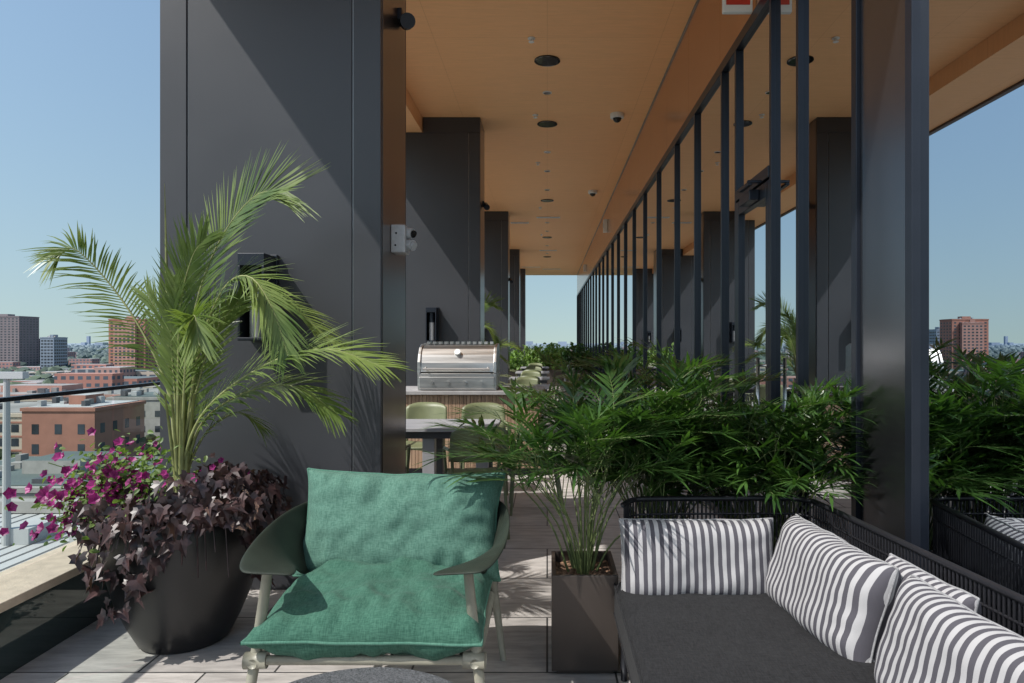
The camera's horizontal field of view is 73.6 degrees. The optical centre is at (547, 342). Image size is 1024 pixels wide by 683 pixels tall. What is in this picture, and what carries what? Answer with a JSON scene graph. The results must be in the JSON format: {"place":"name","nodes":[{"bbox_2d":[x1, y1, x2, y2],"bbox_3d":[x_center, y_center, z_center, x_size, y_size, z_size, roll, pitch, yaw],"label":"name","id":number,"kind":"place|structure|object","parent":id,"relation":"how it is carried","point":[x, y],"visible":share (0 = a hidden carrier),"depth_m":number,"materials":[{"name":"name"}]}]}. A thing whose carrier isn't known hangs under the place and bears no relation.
{"place":"outdoors","nodes":[
{"label":"outdoors","id":0,"kind":"place"},
{"bbox_2d":[0,0,576,342],"label":"sky","id":1,"kind":"structure","parent":0,"point":[80,79],"materials":[{"name":"blue"}]},
{"bbox_2d":[67,343,576,345],"bbox_3d":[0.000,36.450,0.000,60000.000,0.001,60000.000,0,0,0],"label":"ground","id":2,"kind":"structure","parent":0,"point":[108,343],"depth_m":25508.28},
{"bbox_2d":[0,314,39,365],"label":"dark brick tower","id":3,"kind":"structure","parent":2,"relation":"on","point":[19,338],"depth_m":762.00,"materials":[{"name":"grey brick"}]},
{"bbox_2d":[0,396,62,455],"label":"brick warehouse","id":4,"kind":"structure","parent":2,"relation":"on","point":[16,426],"depth_m":180.00,"materials":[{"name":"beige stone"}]},
{"bbox_2d":[0,498,80,571],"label":"metal roof building","id":5,"kind":"structure","parent":2,"relation":"on","point":[25,548],"depth_m":50.38,"materials":[{"name":"metal"}]},
{"bbox_2d":[0,372,28,545],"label":"light pole","id":6,"kind":"object","parent":5,"relation":"on","point":[6,377],"visible":0.96,"depth_m":49.80,"materials":[{"name":"grey metal"}]},
{"bbox_2d":[40,335,67,369],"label":"glass office tower","id":7,"kind":"structure","parent":2,"relation":"on","point":[53,350],"depth_m":700.00,"materials":[{"name":"concrete"}]},
{"bbox_2d":[0,384,158,401],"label":"brick warehouse","id":8,"kind":"structure","parent":2,"relation":"on","point":[20,389],"depth_m":267.25,"materials":[{"name":"beige brick"}]},
{"bbox_2d":[0,451,159,497],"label":"concrete garage","id":9,"kind":"structure","parent":2,"relation":"on","point":[26,468],"depth_m":129.20,"materials":[{"name":"grey concrete"}]},
{"bbox_2d":[20,393,145,455],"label":"pink brick hall","id":10,"kind":"structure","parent":2,"relation":"on","point":[67,423],"depth_m":178.00,"materials":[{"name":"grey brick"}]},
{"bbox_2d":[113,320,136,367],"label":"brick apartment tower","id":11,"kind":"structure","parent":2,"relation":"on","point":[120,358],"depth_m":631.00,"materials":[{"name":"orange brick"}]},
{"bbox_2d":[106,390,159,445],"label":"grey roof hall","id":12,"kind":"structure","parent":2,"relation":"on","point":[152,413],"depth_m":225.00,"materials":[{"name":"concrete"}]},
{"bbox_2d":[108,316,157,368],"bbox_3d":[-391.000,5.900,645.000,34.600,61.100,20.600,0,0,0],"label":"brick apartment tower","id":13,"kind":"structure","parent":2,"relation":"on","point":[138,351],"depth_m":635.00,"materials":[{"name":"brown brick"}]},
{"bbox_2d":[0,348,571,387],"bbox_3d":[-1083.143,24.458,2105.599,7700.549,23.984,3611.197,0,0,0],"label":"distant low buildings","id":14,"kind":"structure","parent":2,"relation":"on","point":[95,374],"depth_m":395.05,"materials":[{"name":"brick"}]},
{"bbox_2d":[0,343,575,459],"bbox_3d":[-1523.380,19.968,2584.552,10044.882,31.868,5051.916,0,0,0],"label":"distant trees","id":15,"kind":"object","parent":2,"relation":"on","point":[88,351],"visible":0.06,"depth_m":652.36,"materials":[{"name":"green plant"}]},
{"bbox_2d":[81,336,566,345],"bbox_3d":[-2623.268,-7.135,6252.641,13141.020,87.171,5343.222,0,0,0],"label":"distant skyline","id":16,"kind":"structure","parent":2,"relation":"on","point":[88,341],"depth_m":4342.06},
{"bbox_2d":[0,374,720,682],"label":"terrace floor","id":17,"kind":"structure","parent":0,"point":[108,651],"depth_m":3.28,"materials":[{"name":"ceramic"}]},
{"bbox_2d":[0,381,159,402],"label":"handrail","id":18,"kind":"object","parent":17,"relation":"on","point":[48,394],"visible":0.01,"depth_m":3.72,"materials":[{"name":"black metal"}]},
{"bbox_2d":[99,497,264,654],"bbox_3d":[-1.780,1.139,3.360,0.720,0.622,0.720,0,0,0],"label":"planter pot","id":19,"kind":"object","parent":17,"relation":"on","point":[186,609],"visible":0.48,"depth_m":3.11,"materials":[{"name":"black ceramic"}]},
{"bbox_2d":[0,426,249,554],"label":"petunia flowers","id":20,"kind":"object","parent":19,"relation":"in","point":[106,485],"visible":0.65,"depth_m":3.17,"materials":[{"name":"purple plant"}]},
{"bbox_2d":[62,452,293,629],"bbox_3d":[-1.718,0.920,3.324,0.901,0.726,1.012,0,0,35],"label":"sweet potato vine","id":21,"kind":"object","parent":19,"relation":"in","point":[200,506],"visible":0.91,"depth_m":3.01,"materials":[{"name":"purple plant"}]},
{"bbox_2d":[16,141,412,492],"bbox_3d":[-1.596,-0.049,3.358,1.997,1.842,0.935,0,0,0],"label":"palm plant","id":22,"kind":"object","parent":19,"relation":"in","point":[187,327],"visible":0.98,"depth_m":3.28,"materials":[{"name":"green plant"}]},
{"bbox_2d":[160,0,405,589],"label":"panels","id":23,"kind":"object","parent":17,"relation":"on","point":[270,75],"visible":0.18,"depth_m":4.00,"materials":[{"name":"grey metal"}]},
{"bbox_2d":[237,253,278,340],"bbox_3d":[-1.655,-0.260,3.905,0.170,0.500,0.189,0,0,0],"label":"wall lantern","id":24,"kind":"object","parent":23,"relation":"attached to","point":[245,327],"depth_m":3.85,"materials":[{"name":"black metal"}]},
{"bbox_2d":[187,0,352,471],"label":"seam trims","id":25,"kind":"object","parent":23,"relation":"attached to","point":[352,191],"visible":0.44,"depth_m":4.01,"materials":[{"name":"metal"}]},
{"bbox_2d":[289,667,451,682],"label":"coffee table","id":26,"kind":"object","parent":17,"relation":"on","point":[378,675],"visible":1,"depth_m":2.08,"materials":[{"name":"stone"}]},
{"bbox_2d":[239,468,509,682],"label":"lounge chair","id":27,"kind":"object","parent":17,"relation":"on","point":[402,569],"visible":0.98,"depth_m":2.61,"materials":[{"name":"green fabric"}]},
{"bbox_2d":[382,0,404,473],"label":"clad column","id":28,"kind":"structure","parent":17,"relation":"on","point":[393,212],"depth_m":4.32,"materials":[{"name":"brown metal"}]},
{"bbox_2d":[391,224,416,254],"bbox_3d":[-0.896,-0.647,4.313,0.155,0.175,0.154,0,0,0],"label":"twin-head floodlight","id":29,"kind":"object","parent":28,"relation":"attached to","point":[402,235],"visible":1,"depth_m":4.24,"materials":[{"name":"grey plastic"}]},
{"bbox_2d":[397,8,414,29],"bbox_3d":[-0.918,-2.088,4.433,0.112,0.164,0.211,0,0,-15],"label":"spotlight","id":30,"kind":"object","parent":28,"relation":"attached to","point":[406,21],"visible":1,"depth_m":4.36,"materials":[{"name":"black metal"}]},
{"bbox_2d":[406,444,410,473],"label":"dining chair","id":31,"kind":"object","parent":17,"relation":"on","point":[408,446],"visible":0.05,"depth_m":5.40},
{"bbox_2d":[406,402,446,462],"bbox_3d":[-1.245,1.031,6.750,0.494,0.842,0.524,0,0,6],"label":"dining chair","id":32,"kind":"object","parent":17,"relation":"on","point":[423,410],"visible":0.33,"depth_m":6.96,"materials":[{"name":"green fabric"}]},
{"bbox_2d":[406,117,479,385],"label":"panels","id":33,"kind":"object","parent":17,"relation":"on","point":[437,201],"visible":0.45,"depth_m":9.90,"materials":[{"name":"grey metal"}]},
{"bbox_2d":[426,307,438,341],"bbox_3d":[-1.655,-0.260,9.805,0.170,0.500,0.189,0,0,0],"label":"wall lantern","id":34,"kind":"object","parent":33,"relation":"attached to","point":[432,324],"depth_m":9.76,"materials":[{"name":"black metal"}]},
{"bbox_2d":[468,133,468,344],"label":"seam trims","id":35,"kind":"object","parent":33,"relation":"attached to","point":[468,238],"visible":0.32,"depth_m":9.91,"materials":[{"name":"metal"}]},
{"bbox_2d":[406,419,500,473],"bbox_3d":[-1.160,1.075,5.900,1.480,0.750,0.700,0,0,0],"label":"dining table","id":36,"kind":"object","parent":17,"relation":"on","point":[432,438],"visible":0.17,"depth_m":5.63,"materials":[{"name":"grey stone"}]},
{"bbox_2d":[406,386,543,474],"bbox_3d":[-1.120,0.988,7.805,2.160,0.925,0.890,0,0,0],"label":"outdoor kitchen counter","id":37,"kind":"object","parent":17,"relation":"on","point":[456,399],"visible":0.28,"depth_m":7.41,"materials":[{"name":"stone"}]},
{"bbox_2d":[418,342,499,390],"bbox_3d":[-0.985,0.257,7.684,0.860,0.535,0.591,0,0,0],"label":"barbecue grill","id":38,"kind":"object","parent":37,"relation":"on","point":[458,368],"visible":1,"depth_m":7.46,"materials":[{"name":"silver metal"}]},
{"bbox_2d":[443,427,509,539],"bbox_3d":[-0.538,1.031,5.172,0.494,0.842,0.524,0,0,-14],"label":"dining chair","id":39,"kind":"object","parent":17,"relation":"on","point":[453,437],"visible":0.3,"depth_m":4.97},
{"bbox_2d":[480,119,483,344],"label":"clad column","id":40,"kind":"structure","parent":17,"relation":"on","point":[481,234],"depth_m":10.11,"materials":[{"name":"grey metal"}]},
{"bbox_2d":[482,201,489,209],"bbox_3d":[-0.923,-2.046,10.235,0.100,0.148,0.190,0,0,-15],"label":"spotlight","id":41,"kind":"object","parent":40,"relation":"attached to","point":[485,205],"visible":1,"depth_m":10.17,"materials":[{"name":"black metal"}]},
{"bbox_2d":[460,402,508,495],"bbox_3d":[-0.625,1.031,6.700,0.494,0.842,0.524,0,0,-6],"label":"dining chair","id":42,"kind":"object","parent":17,"relation":"on","point":[486,405],"visible":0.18,"depth_m":6.91,"materials":[{"name":"green fabric"}]},
{"bbox_2d":[484,211,507,383],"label":"panels","id":43,"kind":"object","parent":17,"relation":"on","point":[492,251],"visible":0.26,"depth_m":17.00,"materials":[{"name":"grey metal"}]},
{"bbox_2d":[501,221,501,381],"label":"seam trims","id":44,"kind":"object","parent":43,"relation":"attached to","point":[501,297],"visible":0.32,"depth_m":17.01,"materials":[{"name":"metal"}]},
{"bbox_2d":[508,213,509,383],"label":"clad column","id":45,"kind":"structure","parent":17,"relation":"on","point":[508,296],"depth_m":17.15,"materials":[{"name":"grey metal"}]},
{"bbox_2d":[510,249,518,352],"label":"panels","id":46,"kind":"object","parent":17,"relation":"on","point":[514,296],"visible":0.24,"depth_m":23.90,"materials":[{"name":"grey metal"}]},
{"bbox_2d":[519,249,519,347],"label":"clad column","id":47,"kind":"structure","parent":17,"relation":"on","point":[519,298],"depth_m":23.96,"materials":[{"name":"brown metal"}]},
{"bbox_2d":[520,269,524,355],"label":"panels","id":48,"kind":"object","parent":17,"relation":"on","point":[522,271],"visible":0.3,"depth_m":30.20,"materials":[{"name":"grey metal"}]},
{"bbox_2d":[521,274,521,350],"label":"seam trims","id":49,"kind":"object","parent":48,"relation":"attached to","point":[521,311],"visible":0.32,"depth_m":30.21,"materials":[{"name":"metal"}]},
{"bbox_2d":[525,270,525,360],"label":"clad column","id":50,"kind":"structure","parent":17,"relation":"on","point":[525,309],"depth_m":30.57,"materials":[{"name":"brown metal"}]},
{"bbox_2d":[502,384,549,424],"bbox_3d":[-0.350,1.075,11.000,0.800,0.750,0.800,0,0,0],"label":"dining table","id":51,"kind":"object","parent":17,"relation":"on","point":[546,386],"visible":0.11,"depth_m":11.12,"materials":[{"name":"grey metal"}]},
{"bbox_2d":[516,377,539,383],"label":"dining chair","id":52,"kind":"object","parent":17,"relation":"on","point":[527,380],"visible":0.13,"depth_m":12.02,"materials":[{"name":"green fabric"}]},
{"bbox_2d":[508,377,549,383],"bbox_3d":[-0.350,1.075,13.600,0.800,0.750,0.800,0,0,0],"label":"dining table","id":53,"kind":"object","parent":17,"relation":"on","point":[543,380],"visible":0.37,"depth_m":13.28,"materials":[{"name":"grey metal"}]},
{"bbox_2d":[518,376,539,380],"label":"dining chair","id":54,"kind":"object","parent":17,"relation":"on","point":[530,376],"visible":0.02,"depth_m":12.57,"materials":[{"name":"green fabric"}]},
{"bbox_2d":[521,371,540,383],"bbox_3d":[-0.350,1.031,14.400,0.494,0.842,0.524,0,0,0],"label":"dining chair","id":55,"kind":"object","parent":17,"relation":"on","point":[531,373],"visible":0.14,"depth_m":14.62,"materials":[{"name":"green fabric"}]},
{"bbox_2d":[515,371,548,376],"bbox_3d":[-0.350,1.075,16.400,0.800,0.750,0.800,0,0,0],"label":"dining table","id":56,"kind":"object","parent":17,"relation":"on","point":[543,373],"visible":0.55,"depth_m":16.06,"materials":[{"name":"grey metal"}]},
{"bbox_2d":[525,366,541,376],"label":"dining chair","id":57,"kind":"object","parent":17,"relation":"on","point":[534,368],"visible":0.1,"depth_m":17.42,"materials":[{"name":"green plastic"}]},
{"bbox_2d":[520,367,548,383],"bbox_3d":[-0.350,1.075,19.400,0.800,0.750,0.800,0,0,0],"label":"dining table","id":58,"kind":"object","parent":17,"relation":"on","point":[543,368],"visible":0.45,"depth_m":19.06,"materials":[{"name":"grey metal"}]},
{"bbox_2d":[528,363,542,366],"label":"dining chair","id":59,"kind":"object","parent":17,"relation":"on","point":[539,364],"visible":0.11,"depth_m":20.42,"materials":[{"name":"green fabric"}]},
{"bbox_2d":[510,369,563,386],"bbox_3d":[-0.375,1.170,22.750,1.850,0.560,0.500,0,0,0],"label":"trough planter","id":60,"kind":"object","parent":17,"relation":"on","point":[550,374],"depth_m":22.50,"materials":[{"name":"metal"}]},
{"bbox_2d":[510,342,563,371],"bbox_3d":[-0.371,0.503,22.734,2.219,1.032,0.920,0,0,0],"label":"shrub","id":61,"kind":"object","parent":60,"relation":"in","point":[517,360],"visible":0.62,"depth_m":22.55,"materials":[{"name":"green plant"}]},
{"bbox_2d":[545,342,570,361],"bbox_3d":[0.650,0.491,31.434,1.673,1.029,0.898,0,0,0],"label":"shrub","id":62,"kind":"object","parent":60,"relation":"in","point":[556,349],"visible":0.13,"depth_m":31.23,"materials":[{"name":"green plant"}]},
{"bbox_2d":[509,427,564,515],"bbox_3d":[-0.070,1.031,5.954,0.524,0.842,0.494,0,0,-4],"label":"dining chair","id":63,"kind":"object","parent":17,"relation":"on","point":[511,492],"visible":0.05,"depth_m":5.76,"materials":[{"name":"black metal"}]},
{"bbox_2d":[552,365,569,389],"bbox_3d":[0.400,1.031,19.401,0.524,0.842,0.494,0,0,-1],"label":"dining chair","id":64,"kind":"object","parent":17,"relation":"on","point":[559,377],"visible":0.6,"depth_m":19.23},
{"bbox_2d":[553,368,574,398],"bbox_3d":[0.400,1.031,16.401,0.524,0.842,0.494,0,0,-1],"label":"dining chair","id":65,"kind":"object","parent":17,"relation":"on","point":[555,383],"visible":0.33,"depth_m":16.26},
{"bbox_2d":[555,373,579,406],"bbox_3d":[0.400,1.031,13.601,0.524,0.842,0.494,0,0,-1],"label":"dining chair","id":66,"kind":"object","parent":17,"relation":"on","point":[558,384],"visible":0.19,"depth_m":13.61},
{"bbox_2d":[567,370,587,387],"bbox_3d":[0.960,1.170,22.250,0.680,0.560,0.500,0,0,0],"label":"trough planter","id":67,"kind":"object","parent":17,"relation":"on","point":[580,377],"visible":0.2,"depth_m":22.00,"materials":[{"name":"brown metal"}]},
{"bbox_2d":[561,342,591,373],"bbox_3d":[0.961,0.519,22.242,1.112,1.087,0.878,0,0,0],"label":"shrub","id":68,"kind":"object","parent":67,"relation":"in","point":[569,356],"visible":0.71,"depth_m":22.01,"materials":[{"name":"green plant"}]},
{"bbox_2d":[551,551,617,672],"bbox_3d":[0.165,1.232,3.150,0.290,0.435,0.360,0,0,0],"label":"square planter","id":69,"kind":"object","parent":17,"relation":"on","point":[584,634],"visible":0.84,"depth_m":2.97,"materials":[{"name":"brown metal"}]},
{"bbox_2d":[412,355,760,574],"bbox_3d":[0.189,0.568,3.187,1.648,1.010,1.396,0,0,0],"label":"bamboo palm","id":70,"kind":"object","parent":69,"relation":"in","point":[587,428],"visible":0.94,"depth_m":3.09,"materials":[{"name":"plant"}]},
{"bbox_2d":[577,0,920,567],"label":"mullions","id":71,"kind":"object","parent":17,"relation":"on","point":[912,271],"visible":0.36,"depth_m":3.88,"materials":[{"name":"black metal"}]},
{"bbox_2d":[735,165,768,518],"bbox_3d":[1.417,0.145,4.775,0.117,2.570,0.770,0,0,0],"label":"glass door","id":72,"kind":"structure","parent":71,"relation":"attached to","point":[752,282],"depth_m":4.78,"materials":[{"name":"clear glass"}]},
{"bbox_2d":[739,180,761,206],"bbox_3d":[1.372,-1.015,4.665,0.104,0.110,0.350,0,0,0],"label":"door closer","id":73,"kind":"object","parent":72,"relation":"attached to","point":[748,198],"depth_m":4.59,"materials":[{"name":"black metal"}]},
{"bbox_2d":[577,0,1023,635],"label":"glazing","id":74,"kind":"structure","parent":71,"relation":"attached to","point":[971,284],"depth_m":2.63,"materials":[{"name":"clear glass"}]},
{"bbox_2d":[613,496,1023,682],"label":"outdoor sofa","id":75,"kind":"object","parent":17,"relation":"on","point":[705,638],"visible":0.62,"depth_m":2.38,"materials":[{"name":"grey fabric"}]},
{"bbox_2d":[619,518,773,594],"bbox_3d":[0.636,0.914,2.880,0.663,0.342,0.217,0,-10,0],"label":"striped pillow","id":76,"kind":"object","parent":75,"relation":"on","point":[698,556],"visible":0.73,"depth_m":2.79,"materials":[{"name":"fabric"}]},
{"bbox_2d":[765,514,900,662],"bbox_3d":[1.035,0.900,2.531,0.222,0.370,0.714,18,-2,-6],"label":"striped pillow","id":77,"kind":"object","parent":75,"relation":"on","point":[834,592],"visible":0.87,"depth_m":2.33,"materials":[{"name":"fabric"}]},
{"bbox_2d":[885,553,981,614],"bbox_3d":[1.182,0.892,2.160,0.131,0.330,0.429,12,-1,-6],"label":"striped pillow","id":78,"kind":"object","parent":75,"relation":"on","point":[907,569],"visible":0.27,"depth_m":2.10,"materials":[{"name":"fabric"}]},
{"bbox_2d":[874,574,1023,682],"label":"striped pillow","id":79,"kind":"object","parent":75,"relation":"on","point":[931,634],"visible":1,"depth_m":1.84,"materials":[{"name":"fabric"}]},
{"bbox_2d":[860,0,904,558],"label":"metal pier","id":80,"kind":"structure","parent":17,"relation":"on","point":[882,199],"depth_m":2.93,"materials":[{"name":"grey metal"}]},
{"bbox_3d":[5.690,16.450,14.000,16.620,40.400,38.000,0,0,0],"label":"apartment building","id":81,"kind":"object","parent":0,"visible":0},
{"bbox_2d":[0,567,114,679],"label":"parapet wall","id":82,"kind":"structure","parent":81,"relation":"on","point":[33,628],"depth_m":3.20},
{"bbox_2d":[0,540,100,612],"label":"parapet coping","id":83,"kind":"object","parent":82,"relation":"on","point":[25,581],"depth_m":3.29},
{"bbox_3d":[5.660,-3.435,17.620,16.680,0.830,31.160,0,0,0],"label":"fascia","id":84,"kind":"object","parent":81,"relation":"attached to","visible":0},
{"bbox_2d":[406,88,422,131],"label":"edge beam","id":85,"kind":"structure","parent":84,"relation":"attached to","point":[414,120],"depth_m":9.42,"materials":[{"name":"brown wood"}]},
{"bbox_2d":[406,0,696,274],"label":"wood ceiling","id":86,"kind":"structure","parent":84,"relation":"attached to","point":[470,58],"depth_m":8.86,"materials":[{"name":"laminate"}]},
{"bbox_2d":[510,222,528,223],"bbox_3d":[-0.750,-3.259,18.600,0.500,0.018,0.160,0,0,0],"label":"air slot diffuser","id":87,"kind":"object","parent":86,"relation":"attached to","point":[519,222],"visible":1,"depth_m":18.52,"materials":[{"name":"white plastic"}]},
{"bbox_2d":[528,36,534,42],"bbox_3d":[-0.170,-3.247,7.330,0.080,0.045,0.080,0,0,0],"label":"sprinkler head","id":88,"kind":"object","parent":86,"relation":"attached to","point":[531,38],"visible":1,"depth_m":7.31},
{"bbox_2d":[534,55,559,66],"bbox_3d":[0.000,-3.261,7.910,0.300,0.015,0.300,0,0,0],"label":"ceiling speaker","id":89,"kind":"object","parent":86,"relation":"attached to","point":[546,60],"visible":1,"depth_m":7.89},
{"bbox_2d":[537,121,556,127],"bbox_3d":[0.000,-3.261,10.200,0.300,0.015,0.300,0,0,0],"label":"ceiling speaker","id":90,"kind":"object","parent":86,"relation":"attached to","point":[547,124],"visible":1,"depth_m":10.20},
{"bbox_2d":[541,199,553,201],"bbox_3d":[0.000,-3.261,15.700,0.300,0.015,0.300,0,0,0],"label":"ceiling speaker","id":91,"kind":"object","parent":86,"relation":"attached to","point":[546,200],"visible":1,"depth_m":15.66},
{"bbox_2d":[543,91,551,94],"bbox_3d":[0.000,-3.263,8.920,0.120,0.013,0.120,0,0,0],"label":"downlight","id":92,"kind":"object","parent":86,"relation":"attached to","point":[547,92],"visible":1,"depth_m":8.90,"materials":[{"name":"white plastic"}]},
{"bbox_2d":[588,190,596,196],"bbox_3d":[0.980,-3.207,14.700,0.200,0.124,0.200,0,0,0],"label":"dome camera","id":93,"kind":"object","parent":86,"relation":"attached to","point":[592,193],"visible":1,"depth_m":14.64,"materials":[{"name":"white plastic"}]},
{"bbox_2d":[610,112,623,122],"bbox_3d":[1.000,-3.207,9.760,0.200,0.124,0.200,0,0,0],"label":"dome camera","id":94,"kind":"object","parent":86,"relation":"attached to","point":[616,117],"visible":1,"depth_m":9.70,"materials":[{"name":"white plastic"}]},
{"bbox_2d":[577,0,698,273],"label":"ceiling trim","id":95,"kind":"structure","parent":86,"relation":"attached to","point":[695,5],"depth_m":8.98,"materials":[{"name":"wood"}]},
{"bbox_2d":[577,0,759,293],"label":"bulkhead panels","id":96,"kind":"object","parent":84,"relation":"attached to","point":[710,35],"visible":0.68,"depth_m":7.79,"materials":[{"name":"orange wood"}]},
{"bbox_2d":[603,219,606,232],"bbox_3d":[1.389,-2.800,16.400,0.097,0.300,0.200,0,0,0],"label":"wall speaker","id":97,"kind":"object","parent":96,"relation":"attached to","point":[604,225],"depth_m":16.30,"materials":[{"name":"white plastic"}]},
{"bbox_2d":[722,0,752,13],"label":"exit sign","id":98,"kind":"object","parent":96,"relation":"attached to","point":[737,6],"visible":1,"depth_m":4.73,"materials":[{"name":"white plastic"}]},
{"bbox_3d":[0.600,1.232,3.600,0.360,0.435,0.360,0,0,0],"label":"square planter","id":99,"kind":"object","parent":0,"visible":0},
{"bbox_2d":[522,336,800,518],"bbox_3d":[0.578,0.514,3.552,1.542,1.116,1.446,0,0,0],"label":"bamboo palm","id":100,"kind":"object","parent":99,"relation":"in","point":[687,371],"visible":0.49,"depth_m":3.42,"materials":[{"name":"plant"}]},
{"bbox_3d":[1.080,1.232,3.500,0.360,0.435,0.360,0,0,0],"label":"square planter","id":101,"kind":"object","parent":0,"visible":0},
{"bbox_2d":[599,374,877,550],"bbox_3d":[0.808,0.603,3.402,1.225,0.939,1.438,0,0,0],"label":"bamboo palm","id":102,"kind":"object","parent":101,"relation":"in","point":[783,463],"visible":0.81,"depth_m":3.18,"materials":[{"name":"plant"}]},
{"bbox_3d":[-1.550,1.139,12.300,0.720,0.622,0.720,0,0,0],"label":"planter pot","id":103,"kind":"object","parent":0,"visible":0},
{"bbox_2d":[484,293,523,363],"bbox_3d":[-1.387,-0.049,12.387,1.997,1.842,0.935,0,0,-29],"label":"palm plant","id":104,"kind":"object","parent":103,"relation":"in","point":[491,331],"visible":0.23,"depth_m":12.40,"materials":[{"name":"green plant"}]}
]}

